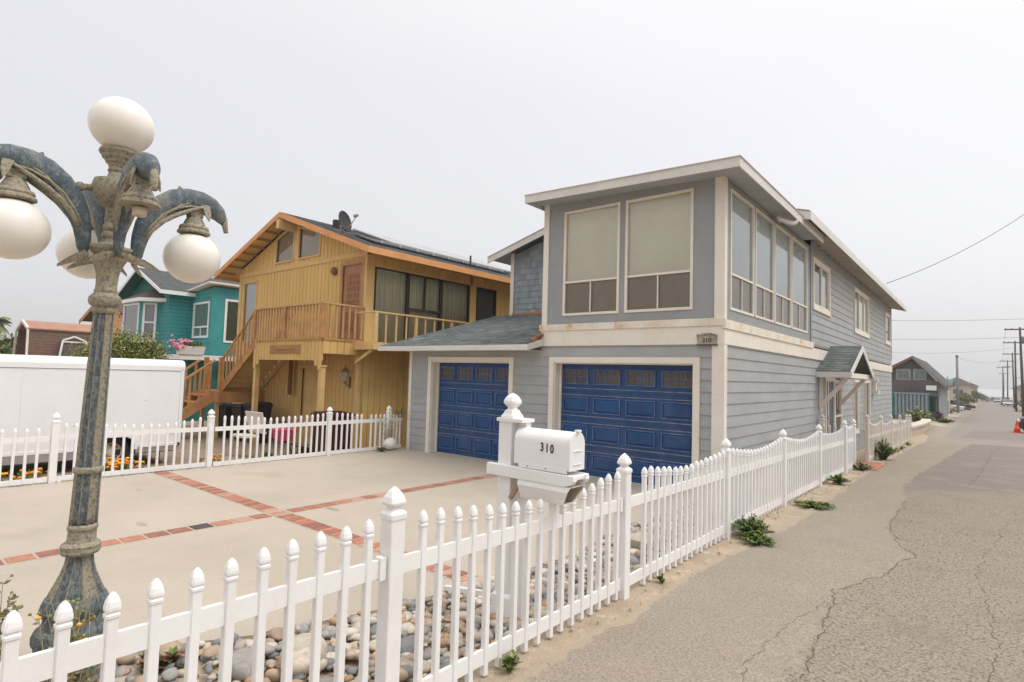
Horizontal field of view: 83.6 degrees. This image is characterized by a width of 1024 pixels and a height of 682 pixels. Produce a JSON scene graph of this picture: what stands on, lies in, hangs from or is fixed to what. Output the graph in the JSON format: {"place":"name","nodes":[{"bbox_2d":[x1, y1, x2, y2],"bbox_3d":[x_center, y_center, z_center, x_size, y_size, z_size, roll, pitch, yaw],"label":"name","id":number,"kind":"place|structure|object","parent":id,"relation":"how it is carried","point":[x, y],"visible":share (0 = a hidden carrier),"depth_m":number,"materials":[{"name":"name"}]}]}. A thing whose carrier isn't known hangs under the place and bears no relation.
{"place":"outdoors","nodes":[
{"label":"outdoors","id":0,"kind":"place"},
{"bbox_2d":[1,424,297,480],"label":"neighbour driveway","id":1,"kind":"structure","parent":0,"point":[217,442],"depth_m":13.26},
{"bbox_2d":[1,468,47,480],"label":"poppies","id":2,"kind":"object","parent":1,"relation":"on","point":[31,473],"visible":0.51,"depth_m":8.65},
{"bbox_2d":[0,354,185,464],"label":"cargo trailer","id":3,"kind":"object","parent":1,"relation":"on","point":[37,392],"visible":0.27,"depth_m":10.12,"materials":[{"name":"white paint"}]},
{"bbox_2d":[105,457,144,470],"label":"poppies","id":4,"kind":"object","parent":1,"relation":"on","point":[117,464],"visible":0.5,"depth_m":9.63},
{"bbox_2d":[199,454,221,465],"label":"poppies","id":5,"kind":"object","parent":1,"relation":"on","point":[213,459],"visible":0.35,"depth_m":10.56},
{"bbox_2d":[218,404,231,436],"bbox_3d":[-8.840,2.513,17.960,0.627,1.056,0.687,-1,-4,40],"label":"wheelie bin","id":6,"kind":"object","parent":1,"relation":"on","point":[225,409],"visible":0.27,"depth_m":17.67,"materials":[{"name":"black plastic"}]},
{"bbox_2d":[231,404,243,439],"bbox_3d":[-8.114,2.467,17.427,0.627,1.126,0.687,-1,-4,40],"label":"wheelie bin","id":7,"kind":"object","parent":1,"relation":"on","point":[237,410],"visible":0.28,"depth_m":17.14,"materials":[{"name":"black plastic"}]},
{"bbox_2d":[231,411,266,456],"bbox_3d":[-6.537,2.324,14.192,0.760,1.130,0.563,-1,-4,40],"label":"chair","id":8,"kind":"object","parent":1,"relation":"on","point":[255,415],"visible":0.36,"depth_m":14.23,"materials":[{"name":"plastic"}]},
{"bbox_2d":[242,401,272,442],"bbox_3d":[-7.580,2.421,17.053,0.627,1.206,0.687,-1,-4,40],"label":"wheelie bin","id":9,"kind":"object","parent":1,"relation":"on","point":[265,408],"visible":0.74,"depth_m":16.95,"materials":[{"name":"black plastic"}]},
{"bbox_2d":[262,419,309,453],"bbox_3d":[-5.533,2.433,14.058,1.122,0.967,0.636,3,-4,-25],"label":"wheelbarrow","id":10,"kind":"object","parent":1,"relation":"on","point":[285,437],"visible":0.57,"depth_m":13.98,"materials":[{"name":"pink plastic"}]},
{"bbox_2d":[311,410,354,452],"bbox_3d":[-4.372,2.312,13.912,0.630,1.185,0.830,-1,-4,40],"label":"deck box","id":11,"kind":"object","parent":1,"relation":"on","point":[339,412],"visible":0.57,"depth_m":13.72,"materials":[{"name":"black"}]},
{"bbox_2d":[118,267,239,420],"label":"teal house","id":12,"kind":"structure","parent":0,"point":[166,304],"depth_m":24.65,"materials":[{"name":"wood"}]},
{"bbox_2d":[122,302,139,341],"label":"window","id":13,"kind":"structure","parent":12,"relation":"in","point":[130,311],"depth_m":25.57,"materials":[{"name":"white paint"}]},
{"bbox_2d":[141,302,157,340],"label":"window","id":14,"kind":"structure","parent":12,"relation":"in","point":[149,317],"depth_m":25.00,"materials":[{"name":"glass"}]},
{"bbox_2d":[166,335,205,354],"bbox_3d":[-12.940,0.158,22.739,0.568,0.755,1.431,-1,-4,40],"label":"flower box","id":15,"kind":"object","parent":12,"relation":"on","point":[189,347],"visible":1,"depth_m":22.68,"materials":[{"name":"white paint"}]},
{"bbox_2d":[192,301,209,337],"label":"window","id":16,"kind":"structure","parent":12,"relation":"in","point":[201,310],"depth_m":24.57,"materials":[{"name":"glass"}]},
{"bbox_2d":[223,299,238,342],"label":"window","id":17,"kind":"structure","parent":12,"relation":"in","point":[231,306],"depth_m":24.50,"materials":[{"name":"glass"}]},
{"bbox_2d":[0,447,703,656],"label":"driveway","id":18,"kind":"structure","parent":0,"point":[34,518],"depth_m":6.54,"materials":[{"name":"concrete"}]},
{"bbox_2d":[135,489,340,525],"bbox_3d":[-2.191,2.173,7.581,6.157,0.001,2.050,2,-3,-7],"label":"driveway stain","id":19,"kind":"object","parent":18,"relation":"on","point":[145,524],"visible":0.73,"depth_m":7.27,"materials":[{"name":"liquid"}]},
{"bbox_2d":[0,471,496,584],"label":"brick inlay mortar","id":20,"kind":"object","parent":18,"relation":"on","point":[479,578],"visible":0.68,"depth_m":6.52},
{"bbox_2d":[0,471,497,581],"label":"brick inlay","id":21,"kind":"object","parent":18,"relation":"on","point":[322,527],"visible":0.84,"depth_m":6.74,"materials":[{"name":"brick"}]},
{"bbox_2d":[383,437,396,449],"bbox_3d":[-2.775,2.332,12.995,0.300,0.280,0.300,-1,-4,40],"label":"ground globe","id":22,"kind":"object","parent":18,"relation":"on","point":[389,443],"visible":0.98,"depth_m":12.89,"materials":[{"name":"white glass"}]},
{"bbox_2d":[0,0,1023,389],"label":"sky","id":23,"kind":"structure","parent":0,"point":[899,124],"materials":[{"name":"white"}]},
{"bbox_2d":[3,397,1021,681],"bbox_3d":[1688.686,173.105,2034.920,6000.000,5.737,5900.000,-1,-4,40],"label":"ground","id":24,"kind":"structure","parent":0,"point":[603,615],"depth_m":4.63,"materials":[{"name":"sand"}]},
{"bbox_2d":[0,317,12,334],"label":"palm tree","id":25,"kind":"object","parent":24,"relation":"on","point":[3,320],"visible":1,"depth_m":37.09,"materials":[{"name":"green plant"}]},
{"bbox_2d":[0,333,17,354],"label":"distant trees","id":26,"kind":"object","parent":24,"relation":"on","point":[6,345],"visible":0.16,"depth_m":45.99,"materials":[{"name":"green plant"}]},
{"bbox_2d":[12,320,91,356],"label":"brown gambrel house","id":27,"kind":"structure","parent":24,"relation":"on","point":[41,338],"depth_m":35.90,"materials":[{"name":"wood"}]},
{"bbox_2d":[28,597,100,681],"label":"dry flower plant","id":28,"kind":"object","parent":24,"relation":"on","point":[76,676],"visible":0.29,"depth_m":2.93,"materials":[{"name":"green plant"}]},
{"bbox_2d":[79,304,123,338],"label":"peach house","id":29,"kind":"structure","parent":24,"relation":"on","point":[87,316],"depth_m":30.02,"materials":[{"name":"paint"}]},
{"bbox_2d":[63,317,172,359],"bbox_3d":[-12.955,1.117,18.916,3.107,3.853,3.660,-1,-4,40],"label":"round shrub","id":30,"kind":"object","parent":24,"relation":"on","point":[124,346],"visible":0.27,"depth_m":18.77,"materials":[{"name":"green plant"}]},
{"bbox_2d":[115,664,142,681],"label":"concrete footing","id":31,"kind":"object","parent":24,"relation":"on","point":[136,671],"visible":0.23,"depth_m":3.30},
{"bbox_2d":[0,449,385,487],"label":"edging pebbles","id":32,"kind":"object","parent":24,"relation":"on","point":[166,470],"visible":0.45,"depth_m":9.64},
{"bbox_2d":[0,406,401,486],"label":"picket fence","id":33,"kind":"object","parent":24,"relation":"on","point":[54,437],"visible":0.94,"depth_m":10.04,"materials":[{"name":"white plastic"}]},
{"bbox_2d":[379,417,396,449],"bbox_3d":[-2.864,2.029,13.035,0.315,0.916,0.407,-1,-4,40],"label":"climbing vine","id":34,"kind":"object","parent":33,"relation":"attached to","point":[389,434],"visible":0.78,"depth_m":13.03,"materials":[{"name":"green plant"}]},
{"bbox_2d":[182,212,510,448],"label":"yellow house","id":35,"kind":"structure","parent":24,"relation":"on","point":[334,304],"depth_m":16.92,"materials":[{"name":"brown wood"}]},
{"bbox_2d":[240,280,257,342],"bbox_3d":[-9.006,-0.998,19.678,0.980,2.100,0.100,-1,-4,40],"label":"door","id":36,"kind":"structure","parent":35,"relation":"in","point":[250,292],"depth_m":19.82,"materials":[{"name":"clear glass"}]},
{"bbox_2d":[269,345,299,352],"bbox_3d":[-6.190,0.219,15.554,1.580,0.230,0.044,-1,-4,40],"label":"carved name board","id":37,"kind":"object","parent":35,"relation":"attached to","point":[284,348],"visible":1,"depth_m":15.52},
{"bbox_2d":[274,231,294,264],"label":"gable window","id":38,"kind":"structure","parent":35,"relation":"in","point":[285,253],"depth_m":18.49,"materials":[{"name":"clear glass"}]},
{"bbox_2d":[297,227,321,259],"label":"gable window","id":39,"kind":"structure","parent":35,"relation":"in","point":[311,241],"depth_m":17.60,"materials":[{"name":"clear glass"}]},
{"bbox_2d":[301,369,317,444],"bbox_3d":[-5.859,1.946,16.908,1.250,2.240,0.030,-1,-4,40],"label":"lower door","id":40,"kind":"structure","parent":35,"relation":"in","point":[310,376],"depth_m":17.07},
{"bbox_2d":[338,211,358,235],"bbox_3d":[-4.441,-3.128,15.386,0.461,0.816,0.531,4,-4,-38],"label":"satellite dish","id":41,"kind":"object","parent":35,"relation":"attached to","point":[345,221],"visible":1,"depth_m":15.48,"materials":[{"name":"metal"}]},
{"bbox_2d":[341,264,361,339],"bbox_3d":[-4.452,-1.074,15.888,0.910,2.110,0.128,-1,-4,40],"label":"front door","id":42,"kind":"structure","parent":35,"relation":"in","point":[352,273],"depth_m":15.91,"materials":[{"name":"brown wood"}]},
{"bbox_2d":[372,267,408,342],"bbox_3d":[-3.441,-0.959,16.158,0.120,2.110,1.170,-1,-4,40],"label":"side window","id":43,"kind":"structure","parent":35,"relation":"in","point":[390,286],"depth_m":16.25,"materials":[{"name":"clear glass"}]},
{"bbox_2d":[407,273,441,338],"bbox_3d":[-2.644,-0.880,17.118,0.120,2.110,1.290,-1,-4,40],"label":"side window","id":44,"kind":"structure","parent":35,"relation":"in","point":[424,293],"depth_m":17.15,"materials":[{"name":"clear glass"}]},
{"bbox_2d":[440,280,469,329],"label":"side window","id":45,"kind":"structure","parent":35,"relation":"in","point":[455,301],"depth_m":18.20,"materials":[{"name":"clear glass"}]},
{"bbox_2d":[476,287,495,320],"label":"side window","id":46,"kind":"structure","parent":35,"relation":"in","point":[485,297],"depth_m":19.30,"materials":[{"name":"black glass"}]},
{"bbox_2d":[96,503,698,681],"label":"river pebbles","id":47,"kind":"object","parent":24,"relation":"on","point":[209,653],"visible":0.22,"depth_m":3.80,"materials":[{"name":"stone"}]},
{"bbox_2d":[0,574,23,660],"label":"dry flower plant","id":48,"kind":"object","parent":47,"relation":"on","point":[5,612],"visible":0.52,"depth_m":3.10,"materials":[{"name":"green plant"}]},
{"bbox_2d":[0,96,227,681],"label":"ornamental lamp post","id":49,"kind":"object","parent":47,"relation":"on","point":[101,213],"visible":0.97,"depth_m":3.15,"materials":[{"name":"grey metal"}]},
{"bbox_2d":[133,645,184,671],"bbox_3d":[-2.111,1.889,3.399,0.227,0.132,0.274,-1,-4,40],"label":"weed","id":50,"kind":"object","parent":47,"relation":"on","point":[173,653],"visible":0.59,"depth_m":3.39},
{"bbox_2d":[159,640,181,661],"bbox_3d":[-2.130,1.910,3.522,0.272,0.122,0.178,-5,-7,63],"label":"stone","id":51,"kind":"object","parent":47,"relation":"on","point":[165,647],"visible":0.21,"depth_m":3.48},
{"bbox_2d":[231,648,264,681],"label":"stone","id":52,"kind":"object","parent":47,"relation":"on","point":[242,665],"visible":0.62,"depth_m":3.32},
{"bbox_2d":[278,633,326,675],"bbox_3d":[-1.266,1.901,3.465,0.405,0.190,0.268,-17,-19,79],"label":"stone","id":53,"kind":"object","parent":47,"relation":"on","point":[301,656],"visible":0.53,"depth_m":3.37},
{"bbox_2d":[400,635,423,656],"bbox_3d":[-0.654,1.959,3.648,0.176,0.138,0.218,2,-3,-5],"label":"stone","id":54,"kind":"object","parent":47,"relation":"on","point":[407,643],"visible":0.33,"depth_m":3.58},
{"bbox_2d":[444,585,482,595],"bbox_3d":[-0.375,1.937,4.448,0.415,0.100,0.035,-1,-4,40],"label":"white pipe","id":55,"kind":"object","parent":47,"relation":"on","point":[479,592],"visible":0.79,"depth_m":4.43,"materials":[{"name":"plastic"}]},
{"bbox_2d":[630,531,659,550],"bbox_3d":[1.396,2.127,6.088,0.302,0.090,0.381,-1,-5,43],"label":"block","id":56,"kind":"object","parent":47,"relation":"on","point":[635,540],"depth_m":5.99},
{"bbox_2d":[0,424,821,681],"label":"picket fence","id":57,"kind":"object","parent":24,"relation":"on","point":[782,470],"visible":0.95,"depth_m":3.26,"materials":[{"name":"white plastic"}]},
{"bbox_2d":[822,428,843,481],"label":"fence gate","id":58,"kind":"structure","parent":57,"relation":"attached to","point":[832,454],"depth_m":11.15,"materials":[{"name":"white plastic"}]},
{"bbox_2d":[499,649,523,672],"bbox_3d":[-0.015,1.963,3.503,0.128,0.117,0.163,-1,-4,40],"label":"weed","id":59,"kind":"object","parent":24,"relation":"on","point":[510,661],"visible":1,"depth_m":3.49,"materials":[{"name":"green plant"}]},
{"bbox_2d":[487,393,588,625],"bbox_3d":[0.163,1.267,4.102,0.780,1.762,0.200,-1,-4,40],"label":"mailbox","id":60,"kind":"object","parent":24,"relation":"on","point":[544,465],"visible":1,"depth_m":4.08,"materials":[{"name":"white plastic"}]},
{"bbox_2d":[567,430,584,471],"bbox_3d":[0.449,0.746,3.908,0.037,0.275,0.186,-1,-4,40],"label":"box door","id":61,"kind":"structure","parent":60,"relation":"in","point":[576,444],"depth_m":3.90,"materials":[{"name":"white paint"}]},
{"bbox_2d":[378,155,906,496],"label":"grey house","id":62,"kind":"structure","parent":24,"relation":"on","point":[625,291],"depth_m":10.49,"materials":[{"name":"paint"}]},
{"bbox_2d":[437,363,508,461],"bbox_3d":[-0.805,1.493,12.288,2.240,2.035,0.072,-1,-4,40],"label":"garage door","id":63,"kind":"structure","parent":62,"relation":"in","point":[472,396],"depth_m":12.31,"materials":[{"name":"metal"}]},
{"bbox_2d":[562,202,620,315],"bbox_3d":[1.446,-1.454,10.405,1.180,1.965,0.080,-1,-4,40],"label":"window","id":64,"kind":"structure","parent":62,"relation":"in","point":[591,263],"depth_m":10.43,"materials":[{"name":"glass"}]},
{"bbox_2d":[561,364,692,491],"bbox_3d":[1.948,1.436,10.008,2.650,2.040,0.072,-1,-4,40],"label":"garage door","id":65,"kind":"structure","parent":62,"relation":"in","point":[643,413],"depth_m":9.90,"materials":[{"name":"metal"}]},
{"bbox_2d":[624,188,693,312],"bbox_3d":[2.453,-1.474,9.571,1.215,1.965,0.080,-1,-4,40],"label":"window","id":66,"kind":"structure","parent":62,"relation":"in","point":[659,229],"depth_m":9.59,"materials":[{"name":"glass"}]},
{"bbox_2d":[696,333,717,345],"bbox_3d":[3.026,-0.027,8.887,0.336,0.196,0.034,-1,-4,40],"label":"house number plaque","id":67,"kind":"object","parent":62,"relation":"attached to","point":[702,340],"visible":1,"depth_m":8.87,"materials":[{"name":"stone"}]},
{"bbox_2d":[730,188,754,316],"bbox_3d":[3.808,-1.425,9.524,0.080,1.940,1.180,-1,-4,40],"label":"window","id":68,"kind":"structure","parent":62,"relation":"in","point":[742,213],"depth_m":9.63,"materials":[{"name":"glass"}]},
{"bbox_2d":[755,208,773,322],"bbox_3d":[4.598,-1.346,10.476,0.080,1.940,1.140,-1,-4,40],"label":"window","id":69,"kind":"structure","parent":62,"relation":"in","point":[764,226],"depth_m":10.60,"materials":[{"name":"glass"}]},
{"bbox_2d":[775,223,790,327],"bbox_3d":[5.378,-1.268,11.417,0.080,1.940,1.170,-1,-4,40],"label":"window","id":70,"kind":"structure","parent":62,"relation":"in","point":[782,237],"depth_m":11.58,"materials":[{"name":"glass"}]},
{"bbox_2d":[792,236,807,332],"bbox_3d":[6.216,-1.184,12.427,0.080,1.940,1.300,-1,-4,40],"label":"window","id":71,"kind":"structure","parent":62,"relation":"in","point":[799,251],"depth_m":12.61,"materials":[{"name":"glass"}]},
{"bbox_2d":[812,257,830,316],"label":"window","id":72,"kind":"structure","parent":62,"relation":"in","point":[821,276],"depth_m":14.11,"materials":[{"name":"beige paint"}]},
{"bbox_2d":[824,377,834,433],"bbox_3d":[8.085,2.010,14.544,0.140,2.160,1.140,-1,-4,40],"label":"side door","id":73,"kind":"structure","parent":62,"relation":"in","point":[829,385],"depth_m":14.61,"materials":[{"name":"white wood"}]},
{"bbox_2d":[835,380,842,430],"bbox_3d":[8.749,2.071,15.388,0.105,2.043,1.030,-1,-4,40],"label":"door","id":74,"kind":"structure","parent":62,"relation":"in","point":[837,410],"depth_m":15.68,"materials":[{"name":"beige paint"}]},
{"bbox_2d":[854,380,859,433],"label":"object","id":75,"kind":"structure","parent":62,"relation":"in","point":[856,382],"depth_m":17.74,"materials":[{"name":"beige paint"}]},
{"bbox_2d":[853,286,869,338],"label":"window","id":76,"kind":"structure","parent":62,"relation":"in","point":[861,301],"depth_m":18.79,"materials":[{"name":"glass"}]},
{"bbox_2d":[863,381,870,430],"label":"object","id":77,"kind":"structure","parent":62,"relation":"in","point":[866,385],"depth_m":19.45,"materials":[{"name":"beige paint"}]},
{"bbox_2d":[884,312,890,345],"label":"window","id":78,"kind":"structure","parent":62,"relation":"in","point":[887,317],"depth_m":23.62,"materials":[{"name":"glass"}]},
{"bbox_2d":[886,215,1022,283],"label":"overhead wire","id":79,"kind":"object","parent":62,"relation":"attached to","point":[955,254],"visible":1,"depth_m":20.43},
{"bbox_2d":[480,442,912,679],"bbox_3d":[7.399,2.900,12.179,0.454,0.370,24.768,-1,-4,40],"label":"grit","id":80,"kind":"object","parent":24,"relation":"on","point":[571,629],"visible":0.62,"depth_m":6.39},
{"bbox_2d":[731,513,774,535],"bbox_3d":[2.801,2.151,6.682,0.495,0.278,0.506,1,-3,13],"label":"weed","id":81,"kind":"object","parent":24,"relation":"on","point":[754,526],"visible":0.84,"depth_m":6.63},
{"bbox_2d":[819,414,847,433],"bbox_3d":[7.497,2.377,13.270,0.651,1.355,0.103,-1,-4,40],"label":"picket fence","id":82,"kind":"object","parent":24,"relation":"on","point":[822,420],"visible":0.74,"depth_m":13.41,"materials":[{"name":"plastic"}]},
{"bbox_2d":[827,474,850,484],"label":"weed","id":83,"kind":"object","parent":24,"relation":"on","point":[838,479],"visible":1,"depth_m":10.62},
{"bbox_2d":[841,419,855,473],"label":"gate","id":84,"kind":"structure","parent":24,"relation":"on","point":[849,447],"depth_m":12.56,"materials":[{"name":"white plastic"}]},
{"bbox_2d":[853,460,873,470],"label":"weed","id":85,"kind":"object","parent":24,"relation":"on","point":[859,465],"visible":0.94,"depth_m":12.79,"materials":[{"name":"green plant"}]},
{"bbox_2d":[874,437,897,459],"bbox_3d":[9.877,2.854,15.250,0.682,0.625,0.668,0,-4,20],"label":"weed","id":86,"kind":"object","parent":24,"relation":"on","point":[882,451],"visible":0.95,"depth_m":15.19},
{"bbox_2d":[864,414,911,461],"bbox_3d":[12.302,2.971,18.468,0.103,1.581,10.636,-1,-4,40],"label":"picket fence","id":87,"kind":"object","parent":24,"relation":"on","point":[898,433],"visible":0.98,"depth_m":17.21,"materials":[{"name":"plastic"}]},
{"bbox_2d":[892,391,929,419],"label":"teal screen fence","id":88,"kind":"object","parent":24,"relation":"on","point":[905,401],"visible":0.56,"depth_m":47.28,"materials":[{"name":"grey paint"}]},
{"bbox_2d":[903,411,933,421],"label":"garden plant","id":89,"kind":"object","parent":24,"relation":"on","point":[916,417],"visible":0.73,"depth_m":38.08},
{"bbox_2d":[911,418,930,436],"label":"curved garden wall","id":90,"kind":"structure","parent":24,"relation":"on","point":[921,426],"depth_m":29.05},
{"bbox_2d":[905,406,931,415],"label":"garden plant","id":91,"kind":"object","parent":90,"relation":"in","point":[920,412],"visible":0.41,"depth_m":43.07,"materials":[{"name":"green plant"}]},
{"bbox_2d":[891,356,953,418],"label":"gable cottage","id":92,"kind":"structure","parent":24,"relation":"on","point":[912,374],"depth_m":49.16,"materials":[{"name":"grey wood"}]},
{"bbox_2d":[896,369,910,379],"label":"window","id":93,"kind":"structure","parent":92,"relation":"in","point":[901,374],"depth_m":49.66,"materials":[{"name":"grey glass"}]},
{"bbox_2d":[913,369,925,379],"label":"window","id":94,"kind":"structure","parent":92,"relation":"in","point":[918,374],"depth_m":48.94,"materials":[{"name":"grey glass"}]},
{"bbox_2d":[929,396,936,412],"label":"window","id":95,"kind":"structure","parent":92,"relation":"in","point":[933,399],"depth_m":48.22,"materials":[{"name":"teal glass"}]},
{"bbox_2d":[935,379,954,413],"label":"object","id":96,"kind":"structure","parent":24,"relation":"on","point":[951,381],"depth_m":64.70,"materials":[{"name":"beige paint"}]},
{"bbox_2d":[955,355,959,412],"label":"lone wooden pole","id":97,"kind":"object","parent":24,"relation":"on","point":[957,390],"visible":0.81,"depth_m":69.27,"materials":[{"name":"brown wood"}]},
{"bbox_2d":[950,377,973,404],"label":"house","id":98,"kind":"structure","parent":24,"relation":"on","point":[964,386],"depth_m":117.97,"materials":[{"name":"beige paint"}]},
{"bbox_2d":[950,400,975,409],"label":"parked car","id":99,"kind":"object","parent":24,"relation":"on","point":[953,402],"visible":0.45,"depth_m":83.93,"materials":[{"name":"white metal"}]},
{"bbox_2d":[953,392,975,403],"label":"hedge","id":100,"kind":"object","parent":24,"relation":"on","point":[965,398],"visible":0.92,"depth_m":98.74,"materials":[{"name":"green plant"}]},
{"bbox_2d":[971,391,981,403],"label":"street tree","id":101,"kind":"object","parent":24,"relation":"on","point":[976,395],"visible":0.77,"depth_m":145.91,"materials":[{"name":"green plant"}]},
{"bbox_2d":[1003,341,1019,411],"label":"utility pole","id":102,"kind":"object","parent":24,"relation":"on","point":[1016,408],"visible":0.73,"depth_m":83.97,"materials":[{"name":"brown wood"}]},
{"bbox_2d":[1003,353,1019,408],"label":"utility pole","id":103,"kind":"object","parent":24,"relation":"on","point":[1012,354],"visible":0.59,"depth_m":103.61,"materials":[{"name":"brown wood"}]},
{"bbox_2d":[1004,327,1023,416],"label":"utility pole","id":104,"kind":"object","parent":24,"relation":"on","point":[1021,340],"visible":0.96,"depth_m":64.90,"materials":[{"name":"brown wood"}]},
{"bbox_2d":[509,398,1023,681],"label":"road","id":105,"kind":"structure","parent":0,"point":[924,615],"depth_m":4.88,"materials":[{"name":"asphalt"}]},
{"bbox_2d":[739,532,775,545],"bbox_3d":[2.728,2.202,6.368,0.371,0.137,0.390,3,-4,-16],"label":"weed","id":106,"kind":"object","parent":105,"relation":"on","point":[754,538],"visible":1,"depth_m":6.34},
{"bbox_2d":[792,500,836,509],"bbox_3d":[4.450,2.397,8.416,0.614,0.108,0.579,-1,-4,40],"label":"weed","id":107,"kind":"object","parent":105,"relation":"on","point":[817,505],"visible":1,"depth_m":8.37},
{"bbox_2d":[799,500,916,681],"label":"road crack","id":108,"kind":"object","parent":105,"relation":"on","point":[847,587],"visible":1,"depth_m":4.80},
{"bbox_2d":[978,524,1007,681],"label":"road crack","id":109,"kind":"object","parent":105,"relation":"on","point":[991,622],"visible":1,"depth_m":4.30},
{"bbox_2d":[856,460,886,470],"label":"entry paving","id":110,"kind":"structure","parent":0,"point":[877,465],"depth_m":13.81,"materials":[{"name":"brick"}]},
{"bbox_2d":[893,419,946,425],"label":"driveway","id":111,"kind":"structure","parent":0,"point":[932,423],"depth_m":42.03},
{"bbox_2d":[978,389,1012,397],"bbox_3d":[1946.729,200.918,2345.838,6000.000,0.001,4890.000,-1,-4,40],"label":"sea","id":112,"kind":"structure","parent":0,"point":[992,393],"depth_m":914.86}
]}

